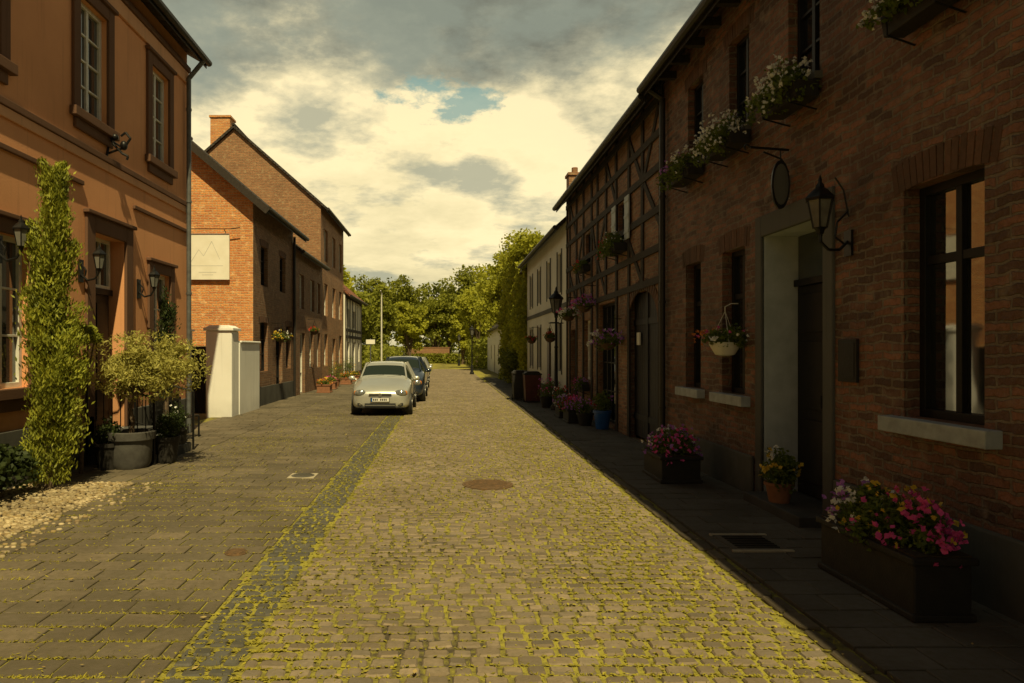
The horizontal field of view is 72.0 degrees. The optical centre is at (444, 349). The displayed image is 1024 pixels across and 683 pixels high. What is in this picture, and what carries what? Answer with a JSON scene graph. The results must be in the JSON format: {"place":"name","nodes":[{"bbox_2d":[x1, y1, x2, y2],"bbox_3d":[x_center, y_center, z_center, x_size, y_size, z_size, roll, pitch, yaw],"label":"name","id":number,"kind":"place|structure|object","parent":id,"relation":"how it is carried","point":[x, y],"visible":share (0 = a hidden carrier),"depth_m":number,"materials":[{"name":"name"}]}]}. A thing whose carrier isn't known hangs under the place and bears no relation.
{"place":"outdoors","nodes":[
{"label":"outdoors","id":0,"kind":"place"},
{"bbox_2d":[0,381,392,682],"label":"pavement","id":1,"kind":"structure","parent":0,"point":[160,523],"depth_m":6.49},
{"bbox_2d":[70,322,103,473],"bbox_3d":[-5.196,0.690,10.149,0.477,2.221,0.542,0,0,-45],"label":"shrub","id":2,"kind":"object","parent":1,"relation":"on","point":[95,337],"visible":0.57,"depth_m":10.15,"materials":[{"name":"green plant"}]},
{"bbox_2d":[89,416,122,469],"bbox_3d":[-5.044,1.403,10.572,0.563,0.795,0.472,0,0,37],"label":"potted shrub","id":3,"kind":"object","parent":1,"relation":"on","point":[104,450],"visible":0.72,"depth_m":10.47,"materials":[{"name":"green plant"}]},
{"bbox_2d":[86,379,193,464],"bbox_3d":[-5.075,1.115,11.800,1.093,1.369,1.743,0,0,0],"label":"iron railing","id":4,"kind":"object","parent":1,"relation":"on","point":[137,422],"visible":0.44,"depth_m":10.95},
{"bbox_2d":[81,329,211,469],"bbox_3d":[-4.557,0.743,10.700,1.949,2.114,1.506,0,0,0],"label":"potted olive tree","id":5,"kind":"object","parent":1,"relation":"on","point":[131,373],"visible":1,"depth_m":10.50,"materials":[{"name":"green plant"}]},
{"bbox_2d":[152,410,180,463],"bbox_3d":[-4.435,1.377,11.158,0.454,0.846,0.508,0,0,0],"label":"potted shrub","id":6,"kind":"object","parent":1,"relation":"on","point":[167,444],"visible":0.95,"depth_m":11.08,"materials":[{"name":"green plant"}]},
{"bbox_2d":[253,203,292,386],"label":"wall","id":7,"kind":"structure","parent":1,"relation":"on","point":[272,303],"depth_m":24.14,"materials":[{"name":"brown brick"}]},
{"bbox_2d":[293,237,295,395],"bbox_3d":[-5.870,-1.300,27.300,0.097,6.200,0.097,0,0,0],"label":"downpipe","id":8,"kind":"object","parent":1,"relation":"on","point":[294,316],"visible":1,"depth_m":27.26,"materials":[{"name":"metal"}]},
{"bbox_2d":[191,151,252,345],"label":"gable walls","id":9,"kind":"structure","parent":0,"point":[218,200],"depth_m":21.71,"materials":[{"name":"orange brick"}]},
{"bbox_2d":[191,227,239,279],"bbox_3d":[-7.149,-2.972,21.595,1.702,1.603,0.218,0,0,0],"label":"sign board","id":10,"kind":"object","parent":9,"relation":"attached to","point":[210,256],"visible":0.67,"depth_m":21.60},
{"bbox_2d":[191,137,268,205],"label":"roof","id":11,"kind":"structure","parent":9,"relation":"on","point":[227,171],"depth_m":22.83,"materials":[{"name":"tile"}]},
{"bbox_2d":[191,142,269,214],"bbox_3d":[-7.675,-6.165,21.515,4.680,4.022,0.370,0,0,0],"label":"bargeboard","id":12,"kind":"object","parent":11,"relation":"attached to","point":[230,179],"visible":0.64,"depth_m":21.33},
{"bbox_2d":[207,129,320,261],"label":"gable walls","id":13,"kind":"structure","parent":0,"point":[248,164],"depth_m":33.53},
{"bbox_2d":[204,123,341,228],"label":"roof","id":14,"kind":"structure","parent":13,"relation":"on","point":[224,134],"depth_m":33.40,"materials":[{"name":"tile"}]},
{"bbox_2d":[209,115,235,144],"bbox_3d":[-10.925,-10.550,34.400,1.050,1.700,0.900,0,0,0],"label":"chimney","id":15,"kind":"object","parent":14,"relation":"on","point":[220,125],"visible":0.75,"depth_m":34.00,"materials":[{"name":"orange brick"}]},
{"bbox_2d":[162,0,700,350],"label":"sky","id":16,"kind":"structure","parent":0,"point":[434,131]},
{"bbox_2d":[0,361,894,682],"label":"cobbled road","id":17,"kind":"structure","parent":0,"point":[376,593],"depth_m":5.34,"materials":[{"name":"stone"}]},
{"bbox_2d":[0,481,162,557],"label":"pebble bed","id":18,"kind":"object","parent":17,"relation":"on","point":[25,508],"visible":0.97,"depth_m":8.22,"materials":[{"name":"gravel"}]},
{"bbox_2d":[0,443,42,489],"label":"ivy shrub","id":19,"kind":"object","parent":18,"relation":"on","point":[18,462],"visible":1,"depth_m":8.48,"materials":[{"name":"green plant"}]},
{"bbox_2d":[8,156,94,489],"bbox_3d":[-5.076,-0.323,9.042,1.001,4.347,1.074,0,0,0],"label":"climbing plant","id":20,"kind":"object","parent":18,"relation":"on","point":[53,356],"visible":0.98,"depth_m":8.95,"materials":[{"name":"green plant"}]},
{"bbox_2d":[0,0,186,432],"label":"wall","id":21,"kind":"structure","parent":17,"relation":"on","point":[40,85],"depth_m":11.70,"materials":[{"name":"orange paint"}]},
{"bbox_2d":[0,0,17,84],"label":"surround","id":22,"kind":"object","parent":21,"relation":"attached to","point":[8,66],"visible":1,"depth_m":8.94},
{"bbox_2d":[0,234,21,388],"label":"window frame","id":23,"kind":"object","parent":21,"relation":"attached to","point":[18,382],"visible":0.62,"depth_m":9.43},
{"bbox_2d":[2,241,15,382],"bbox_3d":[-5.785,-0.500,9.050,0.001,1.880,0.780,0,0,0],"label":"window glass","id":24,"kind":"object","parent":23,"relation":"in","point":[8,323],"visible":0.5,"depth_m":9.30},
{"bbox_2d":[0,215,29,263],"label":"wall lantern","id":25,"kind":"object","parent":21,"relation":"attached to","point":[20,228],"depth_m":8.82,"materials":[{"name":"black metal"}]},
{"bbox_2d":[0,210,40,412],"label":"surround","id":26,"kind":"object","parent":21,"relation":"attached to","point":[11,399],"visible":0.21,"depth_m":9.04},
{"bbox_2d":[81,2,100,120],"bbox_3d":[-5.770,-4.600,11.250,0.060,1.800,0.900,0,0,0],"label":"window frame","id":27,"kind":"object","parent":21,"relation":"attached to","point":[91,14],"visible":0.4,"depth_m":11.36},
{"bbox_2d":[81,9,96,117],"bbox_3d":[-5.785,-4.600,11.250,0.001,1.680,0.780,0,0,0],"label":"window glass","id":28,"kind":"object","parent":27,"relation":"in","point":[92,62],"visible":0.5,"depth_m":11.42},
{"bbox_2d":[0,398,186,491],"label":"plinth","id":29,"kind":"structure","parent":21,"relation":"attached to","point":[12,438],"depth_m":10.61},
{"bbox_2d":[70,0,119,148],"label":"surround","id":30,"kind":"object","parent":21,"relation":"attached to","point":[89,124],"visible":0.98,"depth_m":11.23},
{"bbox_2d":[0,0,190,231],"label":"string courses","id":31,"kind":"object","parent":21,"relation":"attached to","point":[137,22],"visible":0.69,"depth_m":12.14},
{"bbox_2d":[83,208,136,433],"bbox_3d":[-5.609,-0.435,11.800,0.098,3.570,1.720,0,0,0],"label":"surround","id":32,"kind":"object","parent":21,"relation":"attached to","point":[103,224],"visible":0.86,"depth_m":11.30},
{"bbox_2d":[96,288,112,429],"bbox_3d":[-5.910,0.150,11.800,0.100,2.400,1.100,0,0,0],"label":"door","id":33,"kind":"structure","parent":32,"relation":"in","point":[102,310],"depth_m":12.04,"materials":[{"name":"brown wood"}]},
{"bbox_2d":[153,71,163,162],"bbox_3d":[-5.770,-4.600,13.875,0.060,1.800,0.850,0,0,0],"label":"window frame","id":34,"kind":"object","parent":21,"relation":"attached to","point":[161,101],"visible":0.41,"depth_m":14.17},
{"bbox_2d":[145,45,177,184],"bbox_3d":[-5.604,-4.580,13.875,0.108,2.360,1.370,0,0,0],"label":"surround","id":35,"kind":"object","parent":21,"relation":"attached to","point":[168,173],"visible":1,"depth_m":13.66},
{"bbox_2d":[146,257,177,391],"bbox_3d":[-5.604,-0.480,13.925,0.108,2.560,1.370,0,0,0],"label":"surround","id":36,"kind":"object","parent":21,"relation":"attached to","point":[164,268],"visible":0.52,"depth_m":13.47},
{"bbox_2d":[186,60,205,432],"bbox_3d":[-5.416,-2.266,15.220,0.428,8.132,0.120,0,0,0],"label":"downpipe","id":37,"kind":"object","parent":21,"relation":"attached to","point":[194,71],"visible":0.89,"depth_m":15.18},
{"bbox_2d":[153,285,181,417],"bbox_3d":[-5.333,0.303,13.300,0.642,3.094,0.626,0,0,0],"label":"cypress","id":38,"kind":"object","parent":17,"relation":"on","point":[168,319],"visible":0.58,"depth_m":13.27,"materials":[{"name":"green plant"}]},
{"bbox_2d":[206,331,238,417],"bbox_3d":[-6.095,0.665,19.175,0.710,2.370,0.650,0,0,0],"label":"shaft","id":39,"kind":"object","parent":17,"relation":"on","point":[222,380],"visible":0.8,"depth_m":18.85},
{"bbox_2d":[239,341,260,413],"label":"wall","id":40,"kind":"structure","parent":17,"relation":"on","point":[248,376],"depth_m":20.37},
{"bbox_2d":[321,206,342,378],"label":"wall","id":41,"kind":"structure","parent":17,"relation":"on","point":[332,278],"depth_m":36.69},
{"bbox_2d":[349,355,419,414],"bbox_3d":[-1.760,0.994,20.879,2.060,1.701,3.836,0,0,0],"label":"parked car","id":42,"kind":"object","parent":17,"relation":"on","point":[384,385],"visible":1,"depth_m":19.43,"materials":[{"name":"silver paint"}]},
{"bbox_2d":[386,353,430,400],"bbox_3d":[-1.550,0.931,26.067,2.101,1.834,4.220,0,0,0],"label":"parked car","id":43,"kind":"object","parent":17,"relation":"on","point":[420,369],"visible":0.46,"depth_m":25.32,"materials":[{"name":"blue paint"}]},
{"bbox_2d":[462,479,512,490],"bbox_3d":[0.570,1.813,9.350,0.682,0.074,0.682,0,0,0],"label":"manhole cover","id":44,"kind":"object","parent":17,"relation":"on","point":[486,484],"visible":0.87,"depth_m":9.27,"materials":[{"name":"orange metal"}]},
{"bbox_2d":[527,222,565,389],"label":"wall","id":45,"kind":"structure","parent":17,"relation":"on","point":[552,246],"depth_m":26.21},
{"bbox_2d":[526,248,565,394],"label":"plinth and band","id":46,"kind":"structure","parent":45,"relation":"attached to","point":[549,310],"depth_m":27.57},
{"bbox_2d":[552,80,664,446],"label":"house","id":47,"kind":"structure","parent":17,"relation":"on","point":[613,185],"depth_m":14.90,"materials":[{"name":"brick"}]},
{"bbox_2d":[586,318,624,350],"bbox_3d":[3.502,-0.325,15.049,0.915,0.708,0.804,0,0,0],"label":"hanging basket","id":48,"kind":"object","parent":47,"relation":"attached to","point":[608,344],"visible":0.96,"depth_m":14.96,"materials":[{"name":"purple plant"}]},
{"bbox_2d":[603,302,614,423],"bbox_3d":[3.930,0.300,16.450,0.060,2.800,1.700,0,0,0],"label":"window frame","id":49,"kind":"structure","parent":47,"relation":"in","point":[611,304],"depth_m":16.82,"materials":[{"name":"paint"}]},
{"bbox_2d":[605,305,614,419],"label":"window glass","id":50,"kind":"structure","parent":47,"relation":"in","point":[614,305],"depth_m":16.69,"materials":[{"name":"black"}]},
{"bbox_2d":[596,229,626,260],"bbox_3d":[3.592,-2.249,14.978,0.669,0.596,1.295,0,0,0],"label":"window flower box","id":51,"kind":"object","parent":47,"relation":"attached to","point":[613,246],"visible":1,"depth_m":14.73,"materials":[{"name":"green metal"}]},
{"bbox_2d":[634,291,657,438],"bbox_3d":[3.925,0.305,13.475,0.070,2.870,2.010,0,0,0],"label":"barn door","id":52,"kind":"structure","parent":47,"relation":"in","point":[645,322],"depth_m":13.62,"materials":[{"name":"paint"}]},
{"bbox_2d":[665,0,1023,540],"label":"wall","id":53,"kind":"structure","parent":17,"relation":"on","point":[882,105],"depth_m":6.34,"materials":[{"name":"red brick"}]},
{"bbox_2d":[648,88,665,433],"bbox_3d":[3.586,-1.371,11.980,0.388,6.341,0.120,0,0,0],"label":"downpipe","id":54,"kind":"object","parent":53,"relation":"attached to","point":[662,196],"visible":0.89,"depth_m":11.94,"materials":[{"name":"metal"}]},
{"bbox_2d":[656,145,703,192],"bbox_3d":[3.596,-2.738,10.628,0.539,0.596,1.254,0,0,0],"label":"window flower box","id":55,"kind":"object","parent":53,"relation":"attached to","point":[681,172],"visible":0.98,"depth_m":10.44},
{"bbox_2d":[694,264,700,387],"bbox_3d":[3.960,-0.375,10.725,0.060,1.910,0.650,0,0,0],"label":"window frame","id":56,"kind":"object","parent":53,"relation":"attached to","point":[697,303],"visible":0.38,"depth_m":10.98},
{"bbox_2d":[658,0,740,79],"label":"rafter ends","id":57,"kind":"object","parent":53,"relation":"attached to","point":[707,23],"visible":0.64,"depth_m":10.24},
{"bbox_2d":[688,109,749,166],"bbox_3d":[3.606,-2.757,9.082,0.604,0.625,1.160,0,0,0],"label":"window flower box","id":58,"kind":"object","parent":53,"relation":"attached to","point":[723,140],"visible":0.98,"depth_m":8.85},
{"bbox_2d":[692,303,749,355],"bbox_3d":[3.574,-0.263,9.073,0.736,0.686,0.732,0,0,12],"label":"hanging basket","id":59,"kind":"object","parent":53,"relation":"hanging from","point":[723,343],"visible":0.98,"depth_m":8.92,"materials":[{"name":"white ceramic"}]},
{"bbox_2d":[709,392,749,406],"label":"sill","id":60,"kind":"structure","parent":53,"relation":"attached to","point":[732,399],"depth_m":9.06,"materials":[{"name":"stone"}]},
{"bbox_2d":[718,226,749,255],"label":"lintel","id":61,"kind":"structure","parent":53,"relation":"attached to","point":[736,240],"depth_m":9.17,"materials":[{"name":"brick"}]},
{"bbox_2d":[732,249,744,393],"bbox_3d":[3.960,-0.375,9.235,0.060,1.910,0.730,0,0,0],"label":"window frame","id":62,"kind":"object","parent":53,"relation":"attached to","point":[735,295],"visible":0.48,"depth_m":9.53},
{"bbox_2d":[737,256,742,387],"bbox_3d":[3.975,-0.375,9.235,0.001,1.790,0.610,0,0,0],"label":"window glass","id":63,"kind":"object","parent":62,"relation":"in","point":[740,320],"depth_m":9.42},
{"bbox_2d":[723,4,754,52],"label":"lintel","id":64,"kind":"structure","parent":53,"relation":"attached to","point":[742,21],"depth_m":9.06,"materials":[{"name":"brick"}]},
{"bbox_2d":[737,33,748,126],"bbox_3d":[3.930,-3.450,9.055,0.060,1.260,0.610,0,0,0],"label":"window frame","id":65,"kind":"object","parent":53,"relation":"attached to","point":[740,73],"visible":0.32,"depth_m":9.31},
{"bbox_2d":[744,144,789,208],"bbox_3d":[3.536,-1.909,7.705,0.508,0.718,0.046,0,0,0],"label":"hanging sign","id":66,"kind":"object","parent":53,"relation":"attached to","point":[780,183],"visible":1,"depth_m":7.68,"materials":[{"name":"black metal"}]},
{"bbox_2d":[742,54,821,126],"bbox_3d":[3.586,-2.770,7.419,0.592,0.655,1.068,0,0,0],"label":"window flower box","id":67,"kind":"object","parent":53,"relation":"attached to","point":[785,93],"visible":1,"depth_m":7.26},
{"bbox_2d":[755,186,834,514],"bbox_3d":[3.794,0.110,7.670,0.052,3.420,1.700,0,0,0],"label":"door surround","id":68,"kind":"object","parent":53,"relation":"attached to","point":[787,216],"visible":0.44,"depth_m":6.97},
{"bbox_2d":[794,275,822,500],"bbox_3d":[4.188,0.425,7.680,0.124,2.510,1.320,0,0,0],"label":"door","id":69,"kind":"structure","parent":53,"relation":"attached to","point":[810,379],"depth_m":8.01,"materials":[{"name":"paint"}]},
{"bbox_2d":[798,231,822,278],"bbox_3d":[4.210,-1.090,7.680,0.001,0.520,1.320,0,0,0],"label":"fanlight","id":70,"kind":"object","parent":69,"relation":"attached to","point":[810,255],"visible":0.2,"depth_m":8.09,"materials":[{"name":"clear glass"}]},
{"bbox_2d":[797,0,819,78],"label":"window frame","id":71,"kind":"object","parent":53,"relation":"attached to","point":[801,17],"visible":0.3,"depth_m":7.52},
{"bbox_2d":[804,0,819,75],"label":"window glass","id":72,"kind":"object","parent":71,"relation":"in","point":[808,28],"visible":0.33,"depth_m":7.60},
{"bbox_2d":[805,175,852,256],"bbox_3d":[3.589,-1.262,6.570,0.417,0.763,0.242,0,0,0],"label":"wall lantern","id":73,"kind":"object","parent":53,"relation":"attached to","point":[820,198],"depth_m":6.53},
{"bbox_2d":[665,426,1023,623],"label":"plinth","id":74,"kind":"structure","parent":53,"relation":"attached to","point":[997,579],"depth_m":4.88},
{"bbox_2d":[838,339,858,382],"bbox_3d":[3.781,0.100,6.570,0.033,0.400,0.300,0,0,0],"label":"wall plaque","id":75,"kind":"object","parent":53,"relation":"attached to","point":[848,360],"depth_m":6.53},
{"bbox_2d":[856,0,966,45],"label":"window flower box","id":76,"kind":"object","parent":53,"relation":"attached to","point":[898,19],"visible":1,"depth_m":5.51,"materials":[{"name":"black metal"}]},
{"bbox_2d":[878,415,1002,449],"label":"sill","id":77,"kind":"structure","parent":53,"relation":"attached to","point":[979,438],"depth_m":5.18,"materials":[{"name":"stone"}]},
{"bbox_2d":[891,125,1002,196],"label":"lintel","id":78,"kind":"structure","parent":53,"relation":"attached to","point":[933,160],"depth_m":5.27,"materials":[{"name":"brick"}]},
{"bbox_2d":[920,168,984,424],"bbox_3d":[3.960,-0.390,5.365,0.060,1.880,0.870,0,0,0],"label":"window frame","id":79,"kind":"object","parent":53,"relation":"attached to","point":[961,254],"visible":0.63,"depth_m":5.39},
{"bbox_2d":[931,179,984,414],"bbox_3d":[3.975,-0.390,5.365,0.001,1.760,0.750,0,0,0],"label":"window glass","id":80,"kind":"object","parent":79,"relation":"in","point":[943,309],"visible":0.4,"depth_m":5.47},
{"bbox_2d":[191,351,821,500],"bbox_3d":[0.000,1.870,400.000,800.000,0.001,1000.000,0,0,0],"label":"ground","id":81,"kind":"structure","parent":0,"point":[202,416],"depth_m":19.39,"materials":[{"name":"green plant"}]},
{"bbox_2d":[191,329,194,417],"bbox_3d":[-7.000,0.645,18.850,0.400,2.410,0.400,0,0,0],"label":"shaft","id":82,"kind":"object","parent":81,"relation":"on","point":[192,330],"visible":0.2,"depth_m":18.91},
{"bbox_2d":[192,346,205,413],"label":"wooden gate","id":83,"kind":"structure","parent":82,"relation":"attached to","point":[200,400],"depth_m":18.93,"materials":[{"name":"paint"}]},
{"bbox_2d":[259,381,292,406],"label":"plinth","id":84,"kind":"structure","parent":81,"relation":"on","point":[274,393],"depth_m":24.40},
{"bbox_2d":[296,244,329,395],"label":"brick townhouse","id":85,"kind":"structure","parent":81,"relation":"on","point":[309,267],"depth_m":29.93,"materials":[{"name":"brick"}]},
{"bbox_2d":[343,284,367,374],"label":"half timbered cottage","id":86,"kind":"structure","parent":81,"relation":"on","point":[353,303],"depth_m":44.51,"materials":[{"name":"white"}]},
{"bbox_2d":[351,286,380,337],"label":"tree","id":87,"kind":"object","parent":81,"relation":"on","point":[370,317],"visible":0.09,"depth_m":59.62,"materials":[{"name":"green plant"}]},
{"bbox_2d":[362,284,400,345],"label":"tree","id":88,"kind":"object","parent":81,"relation":"on","point":[389,316],"visible":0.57,"depth_m":70.80,"materials":[{"name":"green plant"}]},
{"bbox_2d":[386,274,431,354],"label":"tree","id":89,"kind":"object","parent":81,"relation":"on","point":[405,292],"visible":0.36,"depth_m":98.30,"materials":[{"name":"green plant"}]},
{"bbox_2d":[394,301,428,355],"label":"tree","id":90,"kind":"object","parent":81,"relation":"on","point":[412,325],"visible":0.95,"depth_m":87.38,"materials":[{"name":"green plant"}]},
{"bbox_2d":[362,279,485,356],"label":"woodland","id":91,"kind":"object","parent":81,"relation":"on","point":[426,341],"visible":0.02,"depth_m":123.77,"materials":[{"name":"green plant"}]},
{"bbox_2d":[362,336,486,370],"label":"hedge","id":92,"kind":"object","parent":81,"relation":"on","point":[479,347],"visible":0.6,"depth_m":68.37,"materials":[{"name":"green plant"}]},
{"bbox_2d":[416,293,455,346],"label":"tree","id":93,"kind":"object","parent":81,"relation":"on","point":[440,311],"visible":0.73,"depth_m":97.92,"materials":[{"name":"green plant"}]},
{"bbox_2d":[448,302,470,363],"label":"tree","id":94,"kind":"object","parent":81,"relation":"on","point":[457,330],"visible":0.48,"depth_m":87.25,"materials":[{"name":"green plant"}]},
{"bbox_2d":[439,264,487,360],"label":"tree","id":95,"kind":"object","parent":81,"relation":"on","point":[466,278],"visible":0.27,"depth_m":99.26,"materials":[{"name":"green plant"}]},
{"bbox_2d":[454,286,492,367],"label":"garden tree","id":96,"kind":"object","parent":81,"relation":"on","point":[467,301],"visible":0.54,"depth_m":69.33,"materials":[{"name":"green plant"}]},
{"bbox_2d":[469,250,505,337],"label":"garden tree","id":97,"kind":"object","parent":81,"relation":"on","point":[491,289],"visible":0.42,"depth_m":59.31,"materials":[{"name":"green plant"}]},
{"bbox_2d":[483,321,502,373],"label":"white cottage","id":98,"kind":"structure","parent":81,"relation":"on","point":[493,346],"depth_m":57.00,"materials":[{"name":"paint"}]},
{"bbox_2d":[496,255,526,382],"bbox_3d":[3.505,-1.410,37.744,1.022,7.057,11.096,0,0,0],"label":"creeper","id":99,"kind":"object","parent":81,"relation":"on","point":[512,314],"visible":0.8,"depth_m":34.37,"materials":[{"name":"green plant"}]},
{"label":"gable walls","id":100,"kind":"object","parent":81,"relation":"on","visible":0},
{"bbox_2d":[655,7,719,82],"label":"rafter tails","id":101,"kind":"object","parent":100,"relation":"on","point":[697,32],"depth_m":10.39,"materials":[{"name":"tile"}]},
{"bbox_2d":[636,0,719,96],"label":"gutter","id":102,"kind":"object","parent":101,"relation":"attached to","point":[703,9],"visible":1,"depth_m":10.11,"materials":[{"name":"metal"}]},
{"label":"gable walls","id":103,"kind":"object","parent":81,"relation":"on","visible":0},
{"bbox_2d":[141,0,199,61],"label":"roof","id":104,"kind":"structure","parent":103,"relation":"on","point":[163,22],"depth_m":14.02,"materials":[{"name":"tile"}]},
{"bbox_2d":[148,0,211,68],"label":"gutter","id":105,"kind":"object","parent":104,"relation":"attached to","point":[171,20],"visible":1,"depth_m":13.80,"materials":[{"name":"metal"}]},
{"bbox_2d":[494,228,543,278],"bbox_3d":[4.236,-5.176,37.854,2.974,2.612,9.521,0,0,0],"label":"creeper top","id":106,"kind":"object","parent":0,"point":[521,246],"visible":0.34,"depth_m":34.79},
{"bbox_2d":[484,378,1023,682],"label":"pavement","id":107,"kind":"structure","parent":0,"point":[889,643],"depth_m":5.18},
{"bbox_2d":[497,347,518,380],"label":"bushes","id":108,"kind":"object","parent":107,"relation":"on","point":[505,358],"visible":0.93,"depth_m":35.20,"materials":[{"name":"green plant"}]},
{"bbox_2d":[522,371,541,401],"bbox_3d":[2.980,1.265,24.024,0.600,1.069,0.727,0,0,0],"label":"wheelie bin","id":109,"kind":"object","parent":107,"relation":"on","point":[531,382],"visible":1,"depth_m":23.71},
{"bbox_2d":[549,287,562,409],"bbox_3d":[3.300,-0.045,20.800,0.440,3.689,0.381,0,0,0],"label":"street lamp","id":110,"kind":"object","parent":107,"relation":"on","point":[556,298],"visible":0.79,"depth_m":20.75,"materials":[{"name":"black metal"}]},
{"bbox_2d":[588,390,613,428],"bbox_3d":[3.502,1.333,15.807,0.593,0.889,0.495,0,0,0],"label":"flower pot","id":111,"kind":"object","parent":107,"relation":"on","point":[602,415],"visible":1,"depth_m":15.70,"materials":[{"name":"blue ceramic"}]},
{"bbox_2d":[641,424,703,483],"bbox_3d":[3.160,1.399,9.809,0.787,0.761,1.131,0,0,0],"label":"flower trough","id":112,"kind":"object","parent":107,"relation":"on","point":[671,458],"visible":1,"depth_m":9.42,"materials":[{"name":"wood"}]},
{"bbox_2d":[709,533,794,552],"bbox_3d":[2.810,1.806,6.450,0.540,0.087,0.580,0,0,0],"label":"drain grate","id":113,"kind":"object","parent":107,"relation":"on","point":[749,542],"visible":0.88,"depth_m":6.44,"materials":[{"name":"black metal"}]},
{"bbox_2d":[743,491,822,527],"bbox_3d":[3.875,1.750,7.680,0.650,0.140,1.320,0,0,0],"label":"door step","id":114,"kind":"object","parent":107,"relation":"on","point":[800,510],"depth_m":7.51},
{"bbox_2d":[758,445,803,503],"bbox_3d":[3.693,1.360,7.722,0.468,0.639,0.499,0,0,34],"label":"flower pot","id":115,"kind":"object","parent":114,"relation":"on","point":[782,469],"visible":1,"depth_m":7.65,"materials":[{"name":"ceramic"}]},
{"bbox_2d":[816,476,978,622],"bbox_3d":[3.249,1.372,5.197,0.696,0.816,1.469,0,0,0],"label":"flower trough","id":116,"kind":"object","parent":107,"relation":"on","point":[893,552],"visible":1,"depth_m":4.82,"materials":[{"name":"wood"}]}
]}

